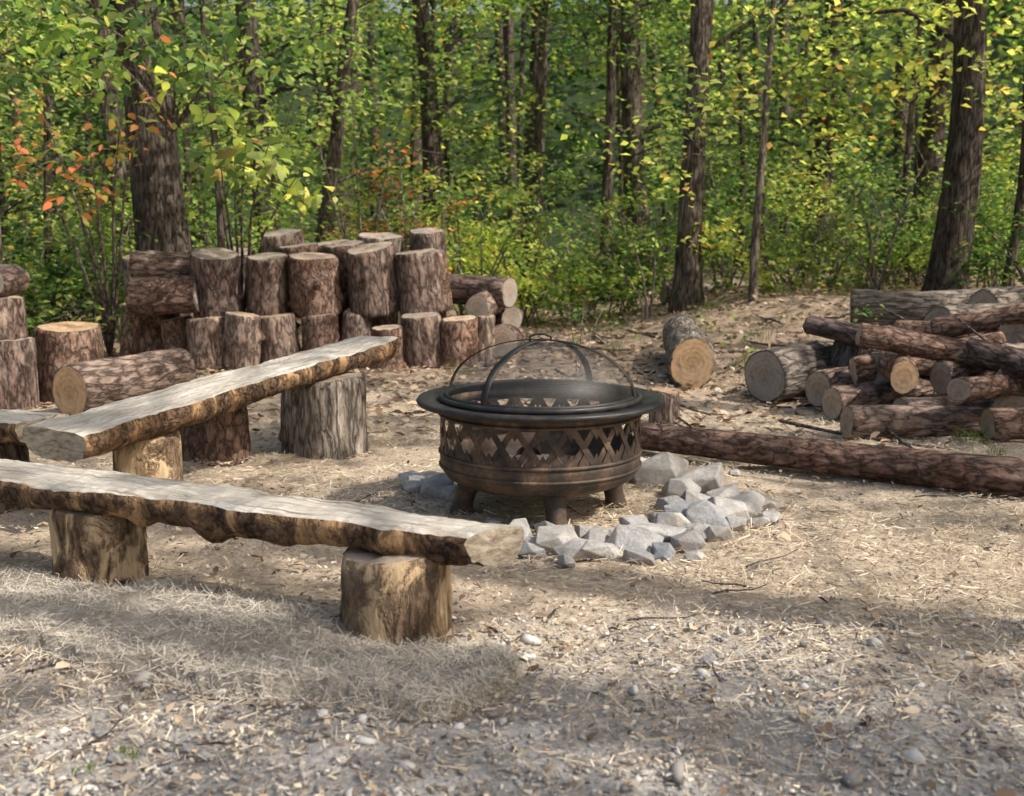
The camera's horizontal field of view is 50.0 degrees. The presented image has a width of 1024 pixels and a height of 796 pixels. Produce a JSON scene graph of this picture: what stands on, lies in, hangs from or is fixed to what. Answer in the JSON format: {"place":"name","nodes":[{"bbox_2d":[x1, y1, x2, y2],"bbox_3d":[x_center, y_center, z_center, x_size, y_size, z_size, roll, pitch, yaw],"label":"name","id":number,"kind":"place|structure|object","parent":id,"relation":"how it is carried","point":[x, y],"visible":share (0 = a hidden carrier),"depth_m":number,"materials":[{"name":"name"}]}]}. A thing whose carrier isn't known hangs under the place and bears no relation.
{"place":"outdoors","nodes":[
{"label":"outdoors","id":0,"kind":"place"},
{"bbox_2d":[184,0,792,14],"label":"sky","id":1,"kind":"structure","parent":0,"point":[392,5],"materials":[{"name":"white"}]},
{"bbox_2d":[0,0,1023,795],"bbox_3d":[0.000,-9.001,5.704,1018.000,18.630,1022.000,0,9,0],"label":"ground","id":2,"kind":"structure","parent":0,"point":[236,556],"depth_m":3.72,"materials":[{"name":"soil"}]},
{"bbox_2d":[0,264,39,409],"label":"stacked stumps","id":3,"kind":"object","parent":2,"relation":"on","point":[19,388],"visible":0.91,"depth_m":7.29,"materials":[{"name":"brown wood"}]},
{"bbox_2d":[0,177,44,295],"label":"shrub","id":4,"kind":"object","parent":2,"relation":"on","point":[16,226],"visible":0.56,"depth_m":11.22,"materials":[{"name":"green plant"}]},
{"bbox_2d":[0,409,65,513],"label":"log bench","id":5,"kind":"object","parent":2,"relation":"on","point":[13,445],"visible":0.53,"depth_m":4.75,"materials":[{"name":"brown wood"}]},
{"bbox_2d":[0,0,94,240],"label":"understory tree","id":6,"kind":"object","parent":2,"relation":"on","point":[38,129],"visible":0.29,"depth_m":23.64,"materials":[{"name":"green plant"}]},
{"bbox_2d":[35,321,104,402],"bbox_3d":[-3.127,-0.245,7.785,0.434,0.563,0.554,0,12,0],"label":"tree stump","id":7,"kind":"object","parent":2,"relation":"on","point":[59,345],"visible":0.63,"depth_m":7.58,"materials":[{"name":"brown wood"}]},
{"bbox_2d":[9,248,136,354],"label":"shrub","id":8,"kind":"object","parent":2,"relation":"on","point":[53,312],"visible":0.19,"depth_m":10.00,"materials":[{"name":"green plant"}]},
{"bbox_2d":[0,0,151,264],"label":"young tree","id":9,"kind":"object","parent":2,"relation":"on","point":[61,17],"visible":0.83,"depth_m":8.04,"materials":[{"name":"green plant"}]},
{"bbox_2d":[2,229,157,336],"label":"shrub","id":10,"kind":"object","parent":2,"relation":"on","point":[30,296],"visible":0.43,"depth_m":11.45,"materials":[{"name":"green plant"}]},
{"bbox_2d":[0,36,176,355],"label":"red maple","id":11,"kind":"object","parent":2,"relation":"on","point":[108,334],"visible":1,"depth_m":9.46,"materials":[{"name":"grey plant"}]},
{"bbox_2d":[0,0,183,280],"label":"understory tree","id":12,"kind":"object","parent":2,"relation":"on","point":[11,92],"visible":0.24,"depth_m":22.76,"materials":[{"name":"green plant"}]},
{"bbox_2d":[0,0,204,317],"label":"oak tree","id":13,"kind":"object","parent":2,"relation":"on","point":[158,200],"visible":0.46,"depth_m":11.54,"materials":[{"name":"brown plant"}]},
{"bbox_2d":[3,210,201,336],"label":"shrub","id":14,"kind":"object","parent":2,"relation":"on","point":[62,261],"visible":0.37,"depth_m":12.35,"materials":[{"name":"green plant"}]},
{"bbox_2d":[0,0,245,332],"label":"young tree","id":15,"kind":"object","parent":2,"relation":"on","point":[48,174],"visible":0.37,"depth_m":12.67,"materials":[{"name":"green plant"}]},
{"bbox_2d":[52,348,196,415],"bbox_3d":[-2.598,-0.110,7.435,0.348,0.381,0.962,5,11,28],"label":"log","id":16,"kind":"object","parent":2,"relation":"on","point":[80,387],"visible":0.69,"depth_m":7.17,"materials":[{"name":"brown wood"}]},
{"bbox_2d":[47,175,202,332],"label":"shrub","id":17,"kind":"object","parent":2,"relation":"on","point":[106,222],"visible":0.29,"depth_m":12.85,"materials":[{"name":"green plant"}]},
{"bbox_2d":[0,9,288,311],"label":"young tree","id":18,"kind":"object","parent":2,"relation":"on","point":[4,209],"visible":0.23,"depth_m":13.82,"materials":[{"name":"green plant"}]},
{"bbox_2d":[0,0,308,300],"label":"understory tree","id":19,"kind":"object","parent":2,"relation":"on","point":[89,175],"visible":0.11,"depth_m":17.26,"materials":[{"name":"green plant"}]},
{"bbox_2d":[0,0,321,298],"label":"hardwood tree","id":20,"kind":"object","parent":2,"relation":"on","point":[109,138],"visible":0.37,"depth_m":13.49,"materials":[{"name":"green plant"}]},
{"bbox_2d":[27,2,321,220],"bbox_3d":[-6.270,-5.741,20.952,5.697,7.561,4.325,-5,10,-30],"label":"understory tree","id":21,"kind":"object","parent":2,"relation":"on","point":[205,192],"visible":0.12,"depth_m":20.96,"materials":[{"name":"green plant"}]},
{"bbox_2d":[0,0,378,271],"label":"understory tree","id":22,"kind":"object","parent":2,"relation":"on","point":[187,143],"visible":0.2,"depth_m":15.72,"materials":[{"name":"green plant"}]},
{"bbox_2d":[84,0,320,247],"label":"young tree","id":23,"kind":"object","parent":2,"relation":"on","point":[219,218],"visible":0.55,"depth_m":11.23,"materials":[{"name":"green plant"}]},
{"bbox_2d":[0,0,349,132],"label":"maple branches","id":24,"kind":"object","parent":23,"relation":"attached to","point":[13,78],"visible":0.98,"depth_m":9.92,"materials":[{"name":"green plant"}]},
{"bbox_2d":[22,336,400,480],"bbox_3d":[-1.282,0.102,5.494,0.474,0.614,2.521,4,10,24],"label":"log bench","id":25,"kind":"object","parent":2,"relation":"on","point":[322,390],"visible":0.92,"depth_m":5.26,"materials":[{"name":"brown wood"}]},
{"bbox_2d":[179,406,250,466],"bbox_3d":[-1.582,0.195,5.813,0.384,0.304,0.330,0,9,0],"label":"tree stump","id":26,"kind":"object","parent":2,"relation":"on","point":[224,438],"visible":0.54,"depth_m":5.68,"materials":[{"name":"brown wood"}]},
{"bbox_2d":[119,137,318,253],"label":"shrub","id":27,"kind":"object","parent":2,"relation":"on","point":[209,234],"visible":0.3,"depth_m":13.66,"materials":[{"name":"green plant"}]},
{"bbox_2d":[154,66,337,312],"bbox_3d":[-2.428,-1.535,9.642,1.944,2.578,1.403,7,11,39],"label":"dogwood tree","id":28,"kind":"object","parent":2,"relation":"on","point":[246,154],"visible":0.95,"depth_m":9.31,"materials":[{"name":"green plant"}]},
{"bbox_2d":[0,459,523,646],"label":"log bench","id":29,"kind":"object","parent":2,"relation":"on","point":[396,583],"visible":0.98,"depth_m":3.38,"materials":[{"name":"brown wood"}]},
{"bbox_2d":[158,0,368,247],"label":"understory tree","id":30,"kind":"object","parent":2,"relation":"on","point":[271,40],"visible":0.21,"depth_m":22.25,"materials":[{"name":"green plant"}]},
{"bbox_2d":[0,561,527,723],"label":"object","id":31,"kind":"object","parent":2,"relation":"on","point":[205,638],"visible":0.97,"depth_m":3.07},
{"bbox_2d":[174,0,365,239],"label":"tall oak tree","id":32,"kind":"object","parent":2,"relation":"on","point":[330,83],"visible":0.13,"depth_m":24.12,"materials":[{"name":"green plant"}]},
{"bbox_2d":[209,152,367,318],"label":"shrub","id":33,"kind":"object","parent":2,"relation":"on","point":[258,218],"visible":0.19,"depth_m":14.53,"materials":[{"name":"green plant"}]},
{"bbox_2d":[170,0,451,240],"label":"understory tree","id":34,"kind":"object","parent":2,"relation":"on","point":[350,138],"visible":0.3,"depth_m":21.50,"materials":[{"name":"green plant"}]},
{"bbox_2d":[214,0,419,252],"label":"oak tree","id":35,"kind":"object","parent":2,"relation":"on","point":[254,81],"visible":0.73,"depth_m":15.35,"materials":[{"name":"green plant"}]},
{"bbox_2d":[120,227,525,371],"bbox_3d":[-1.801,-0.953,10.264,3.871,1.275,1.724,0,9,0],"label":"stump pile","id":36,"kind":"object","parent":2,"relation":"on","point":[375,283],"visible":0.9,"depth_m":9.88,"materials":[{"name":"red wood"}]},
{"bbox_2d":[119,0,528,242],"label":"hardwood tree","id":37,"kind":"object","parent":2,"relation":"on","point":[336,138],"visible":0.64,"depth_m":14.57,"materials":[{"name":"green plant"}]},
{"bbox_2d":[305,113,392,238],"bbox_3d":[-1.644,-1.597,10.920,0.955,2.304,1.076,0,9,0],"label":"bare sapling","id":38,"kind":"object","parent":2,"relation":"on","point":[344,236],"visible":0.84,"depth_m":10.89,"materials":[{"name":"brown plant"}]},
{"bbox_2d":[272,145,440,308],"bbox_3d":[-1.798,-1.779,12.967,2.224,2.319,1.612,-8,12,-44],"label":"shrub","id":39,"kind":"object","parent":2,"relation":"on","point":[366,228],"visible":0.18,"depth_m":12.81,"materials":[{"name":"green plant"}]},
{"bbox_2d":[232,0,546,266],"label":"understory tree","id":40,"kind":"object","parent":2,"relation":"on","point":[453,82],"visible":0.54,"depth_m":17.04,"materials":[{"name":"green plant"}]},
{"bbox_2d":[334,133,493,309],"bbox_3d":[-1.156,-1.893,12.791,1.907,2.384,1.581,0,9,0],"label":"shrub","id":41,"kind":"object","parent":2,"relation":"on","point":[404,222],"visible":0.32,"depth_m":12.59,"materials":[{"name":"green plant"}]},
{"bbox_2d":[285,0,607,273],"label":"understory tree","id":42,"kind":"object","parent":2,"relation":"on","point":[469,126],"visible":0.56,"depth_m":18.17,"materials":[{"name":"green plant"}]},
{"bbox_2d":[335,163,589,315],"bbox_3d":[-0.491,-1.638,13.359,2.231,2.341,2.445,8,12,43],"label":"shrub","id":43,"kind":"object","parent":2,"relation":"on","point":[460,260],"visible":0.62,"depth_m":13.26,"materials":[{"name":"green plant"}]},
{"bbox_2d":[324,0,605,240],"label":"hardwood tree","id":44,"kind":"object","parent":2,"relation":"on","point":[431,141],"visible":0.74,"depth_m":17.48,"materials":[{"name":"green plant"}]},
{"bbox_2d":[382,158,556,315],"bbox_3d":[-0.601,-2.150,14.833,2.508,2.288,1.837,4,9,23],"label":"shrub","id":45,"kind":"object","parent":2,"relation":"on","point":[428,179],"visible":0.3,"depth_m":14.65,"materials":[{"name":"green plant"}]},
{"bbox_2d":[337,0,670,289],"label":"oak tree","id":46,"kind":"object","parent":2,"relation":"on","point":[532,66],"visible":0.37,"depth_m":21.35,"materials":[{"name":"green plant"}]},
{"bbox_2d":[0,0,1023,273],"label":"distant forest","id":47,"kind":"object","parent":2,"relation":"on","point":[506,32],"visible":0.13,"depth_m":34.78,"materials":[{"name":"green plant"}]},
{"bbox_2d":[0,439,1023,795],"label":"gravel","id":48,"kind":"structure","parent":2,"relation":"on","point":[676,769],"depth_m":2.69,"materials":[{"name":"grey gravel"}]},
{"bbox_2d":[0,414,1023,795],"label":"bark debris","id":49,"kind":"object","parent":2,"relation":"on","point":[418,772],"visible":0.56,"depth_m":2.75,"materials":[{"name":"brown wood"}]},
{"bbox_2d":[0,374,1023,795],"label":"wood chips","id":50,"kind":"object","parent":2,"relation":"on","point":[362,774],"visible":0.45,"depth_m":2.70,"materials":[{"name":"wood"}]},
{"bbox_2d":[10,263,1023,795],"bbox_3d":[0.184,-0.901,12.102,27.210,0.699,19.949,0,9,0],"label":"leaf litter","id":51,"kind":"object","parent":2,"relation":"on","point":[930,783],"visible":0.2,"depth_m":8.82,"materials":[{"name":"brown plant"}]},
{"bbox_2d":[380,0,656,300],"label":"understory tree","id":52,"kind":"object","parent":2,"relation":"on","point":[537,117],"visible":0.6,"depth_m":18.32,"materials":[{"name":"green plant"}]},
{"bbox_2d":[17,236,1023,323],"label":"forest floor plants","id":53,"kind":"object","parent":2,"relation":"on","point":[596,315],"visible":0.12,"depth_m":16.04,"materials":[{"name":"green plant"}]},
{"bbox_2d":[25,308,1022,757],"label":"fallen sticks","id":54,"kind":"object","parent":2,"relation":"on","point":[653,334],"visible":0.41,"depth_m":6.59,"materials":[{"name":"brown wood"}]},
{"bbox_2d":[71,277,1005,776],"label":"grass tufts","id":55,"kind":"object","parent":2,"relation":"on","point":[969,435],"visible":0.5,"depth_m":9.34,"materials":[{"name":"green plant"}]},
{"bbox_2d":[416,333,664,524],"bbox_3d":[0.122,0.105,4.751,1.068,0.775,1.068,0,9,0],"label":"fire pit","id":56,"kind":"object","parent":2,"relation":"on","point":[555,455],"visible":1,"depth_m":4.45,"materials":[{"name":"black metal"}]},
{"bbox_2d":[426,181,655,326],"bbox_3d":[0.181,-1.804,14.158,2.541,1.949,2.178,-6,10,-32],"label":"shrub","id":57,"kind":"object","parent":2,"relation":"on","point":[529,289],"visible":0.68,"depth_m":13.78,"materials":[{"name":"green plant"}]},
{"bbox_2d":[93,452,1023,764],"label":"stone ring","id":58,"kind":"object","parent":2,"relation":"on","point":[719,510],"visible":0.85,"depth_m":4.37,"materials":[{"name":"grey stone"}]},
{"bbox_2d":[483,148,652,301],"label":"shrub","id":59,"kind":"object","parent":2,"relation":"on","point":[566,220],"visible":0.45,"depth_m":17.58,"materials":[{"name":"green plant"}]},
{"bbox_2d":[523,266,633,402],"bbox_3d":[0.460,-0.433,7.620,0.776,0.954,0.731,0,9,0],"label":"sapling","id":60,"kind":"object","parent":2,"relation":"on","point":[552,291],"visible":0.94,"depth_m":7.62,"materials":[{"name":"green plant"}]},
{"bbox_2d":[489,217,670,324],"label":"shrub","id":61,"kind":"object","parent":2,"relation":"on","point":[601,287],"visible":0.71,"depth_m":14.17,"materials":[{"name":"green plant"}]},
{"bbox_2d":[588,192,666,321],"bbox_3d":[1.331,-1.587,12.507,0.670,1.564,0.973,-6,11,-34],"label":"bare sapling","id":62,"kind":"object","parent":2,"relation":"on","point":[647,315],"visible":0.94,"depth_m":12.51,"materials":[{"name":"brown plant"}]},
{"bbox_2d":[498,0,766,303],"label":"hardwood tree","id":63,"kind":"object","parent":2,"relation":"on","point":[607,179],"visible":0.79,"depth_m":16.35,"materials":[{"name":"green plant"}]},
{"bbox_2d":[535,175,741,315],"bbox_3d":[1.642,-2.023,14.858,2.687,1.870,1.750,0,9,0],"label":"shrub","id":64,"kind":"object","parent":2,"relation":"on","point":[632,304],"visible":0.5,"depth_m":14.85,"materials":[{"name":"green plant"}]},
{"bbox_2d":[538,0,767,289],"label":"oak tree","id":65,"kind":"object","parent":2,"relation":"on","point":[631,84],"visible":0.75,"depth_m":17.35,"materials":[{"name":"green plant"}]},
{"bbox_2d":[573,175,740,287],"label":"shrub","id":66,"kind":"object","parent":2,"relation":"on","point":[664,226],"visible":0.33,"depth_m":16.72,"materials":[{"name":"green plant"}]},
{"bbox_2d":[552,0,767,286],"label":"understory tree","id":67,"kind":"object","parent":2,"relation":"on","point":[677,32],"visible":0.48,"depth_m":18.34,"materials":[{"name":"green plant"}]},
{"bbox_2d":[649,388,679,424],"bbox_3d":[0.983,0.058,7.090,0.197,0.241,0.195,0,9,0],"label":"tree stump","id":68,"kind":"object","parent":2,"relation":"on","point":[668,412],"visible":0.66,"depth_m":7.01,"materials":[{"name":"brown wood"}]},
{"bbox_2d":[662,313,715,389],"bbox_3d":[1.484,-0.423,9.341,0.371,0.449,1.713,1,10,6],"label":"log","id":69,"kind":"object","parent":2,"relation":"on","point":[690,353],"visible":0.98,"depth_m":8.52,"materials":[{"name":"brown wood"}]},
{"bbox_2d":[659,281,722,303],"bbox_3d":[2.418,-1.406,14.640,0.861,0.303,0.350,-2,9,-11],"label":"log","id":70,"kind":"object","parent":2,"relation":"on","point":[665,292],"visible":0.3,"depth_m":14.51,"materials":[{"name":"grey wood"}]},
{"bbox_2d":[514,0,876,313],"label":"oak tree","id":71,"kind":"object","parent":2,"relation":"on","point":[687,289],"visible":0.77,"depth_m":12.63,"materials":[{"name":"brown plant"}]},
{"bbox_2d":[567,6,848,250],"bbox_3d":[4.586,-6.643,24.039,6.701,7.386,6.716,0,9,0],"label":"understory tree","id":72,"kind":"object","parent":2,"relation":"on","point":[727,60],"visible":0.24,"depth_m":24.12,"materials":[{"name":"green plant"}]},
{"bbox_2d":[628,154,812,291],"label":"shrub","id":73,"kind":"object","parent":2,"relation":"on","point":[727,210],"visible":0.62,"depth_m":13.80,"materials":[{"name":"green plant"}]},
{"bbox_2d":[639,0,847,267],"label":"understory tree","id":74,"kind":"object","parent":2,"relation":"on","point":[741,108],"visible":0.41,"depth_m":21.01,"materials":[{"name":"green plant"}]},
{"bbox_2d":[620,284,903,352],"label":"green weeds","id":75,"kind":"object","parent":2,"relation":"on","point":[751,349],"visible":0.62,"depth_m":9.25,"materials":[{"name":"green plant"}]},
{"bbox_2d":[560,0,982,301],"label":"young tree","id":76,"kind":"object","parent":2,"relation":"on","point":[756,228],"visible":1,"depth_m":11.67,"materials":[{"name":"green plant"}]},
{"bbox_2d":[665,173,883,292],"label":"shrub","id":77,"kind":"object","parent":2,"relation":"on","point":[767,276],"visible":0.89,"depth_m":12.78,"materials":[{"name":"green plant"}]},
{"bbox_2d":[744,340,833,402],"bbox_3d":[2.108,-0.202,8.070,0.811,0.402,0.428,-9,12,-40],"label":"log","id":78,"kind":"object","parent":2,"relation":"on","point":[776,374],"visible":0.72,"depth_m":7.83,"materials":[{"name":"grey wood"}]},
{"bbox_2d":[670,0,913,263],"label":"understory tree","id":79,"kind":"object","parent":2,"relation":"on","point":[758,50],"visible":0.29,"depth_m":23.65,"materials":[{"name":"green plant"}]},
{"bbox_2d":[680,0,923,271],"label":"oak tree","id":80,"kind":"object","parent":2,"relation":"on","point":[834,52],"visible":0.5,"depth_m":18.31,"materials":[{"name":"green plant"}]},
{"bbox_2d":[638,422,1023,497],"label":"log","id":81,"kind":"object","parent":2,"relation":"on","point":[994,475],"visible":0.93,"depth_m":5.34,"materials":[{"name":"brown wood"}]},
{"bbox_2d":[830,340,865,367],"bbox_3d":[2.471,-0.212,8.108,0.321,0.456,0.324,-9,32,-44],"label":"tree stump","id":82,"kind":"object","parent":2,"relation":"on","point":[842,353],"visible":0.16,"depth_m":7.95,"materials":[{"name":"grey wood"}]},
{"bbox_2d":[739,117,981,287],"bbox_3d":[4.114,-2.382,13.745,2.771,2.059,2.292,0,9,0],"label":"shrub","id":83,"kind":"object","parent":2,"relation":"on","point":[853,230],"visible":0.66,"depth_m":13.58,"materials":[{"name":"green plant"}]},
{"bbox_2d":[709,0,1022,274],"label":"understory tree","id":84,"kind":"object","parent":2,"relation":"on","point":[914,68],"visible":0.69,"depth_m":16.36,"materials":[{"name":"green plant"}]},
{"bbox_2d":[808,161,925,289],"bbox_3d":[3.993,-1.896,12.312,1.386,1.540,0.533,0,9,0],"label":"bare sapling","id":85,"kind":"object","parent":2,"relation":"on","point":[873,285],"visible":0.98,"depth_m":12.25,"materials":[{"name":"brown plant"}]},
{"bbox_2d":[730,0,1023,237],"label":"understory tree","id":86,"kind":"object","parent":2,"relation":"on","point":[1002,101],"visible":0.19,"depth_m":19.11,"materials":[{"name":"green plant"}]},
{"bbox_2d":[780,173,1007,290],"bbox_3d":[4.644,-1.945,13.103,2.490,1.425,1.931,-4,10,-25],"label":"shrub","id":87,"kind":"object","parent":2,"relation":"on","point":[894,256],"visible":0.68,"depth_m":13.04,"materials":[{"name":"green plant"}]},
{"bbox_2d":[809,0,986,291],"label":"oak tree","id":88,"kind":"object","parent":2,"relation":"on","point":[963,164],"visible":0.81,"depth_m":11.62,"materials":[{"name":"brown plant"}]},
{"bbox_2d":[803,285,1023,439],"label":"log pile","id":89,"kind":"object","parent":2,"relation":"on","point":[897,375],"visible":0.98,"depth_m":6.96,"materials":[{"name":"brown wood"}]},
{"bbox_2d":[824,151,1015,284],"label":"shrub","id":90,"kind":"object","parent":2,"relation":"on","point":[920,248],"visible":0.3,"depth_m":13.74,"materials":[{"name":"green plant"}]},
{"bbox_2d":[903,0,953,275],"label":"tall oak tree","id":91,"kind":"object","parent":2,"relation":"on","point":[934,163],"visible":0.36,"depth_m":16.99,"materials":[{"name":"brown plant"}]},
{"bbox_2d":[869,0,1022,239],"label":"tall oak tree","id":92,"kind":"object","parent":2,"relation":"on","point":[904,112],"visible":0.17,"depth_m":25.13,"materials":[{"name":"brown plant"}]},
{"bbox_2d":[873,0,1023,286],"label":"young tree","id":93,"kind":"object","parent":2,"relation":"on","point":[1019,199],"visible":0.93,"depth_m":11.63,"materials":[{"name":"green plant"}]},
{"bbox_2d":[882,122,1020,277],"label":"shrub","id":94,"kind":"object","parent":2,"relation":"on","point":[993,159],"visible":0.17,"depth_m":14.69,"materials":[{"name":"green plant"}]},
{"bbox_2d":[880,1,1023,185],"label":"understory tree","id":95,"kind":"object","parent":2,"relation":"on","point":[1003,17],"visible":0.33,"depth_m":21.77,"materials":[{"name":"green plant"}]},
{"bbox_2d":[916,174,1023,287],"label":"shrub","id":96,"kind":"object","parent":2,"relation":"on","point":[975,253],"visible":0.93,"depth_m":11.10,"materials":[{"name":"green plant"}]},
{"bbox_2d":[921,153,1023,288],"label":"shrub","id":97,"kind":"object","parent":2,"relation":"on","point":[982,239],"visible":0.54,"depth_m":12.81,"materials":[{"name":"green plant"}]},
{"bbox_2d":[946,0,1023,259],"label":"understory tree","id":98,"kind":"object","parent":2,"relation":"on","point":[1018,8],"visible":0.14,"depth_m":21.96,"materials":[{"name":"green plant"}]}
]}

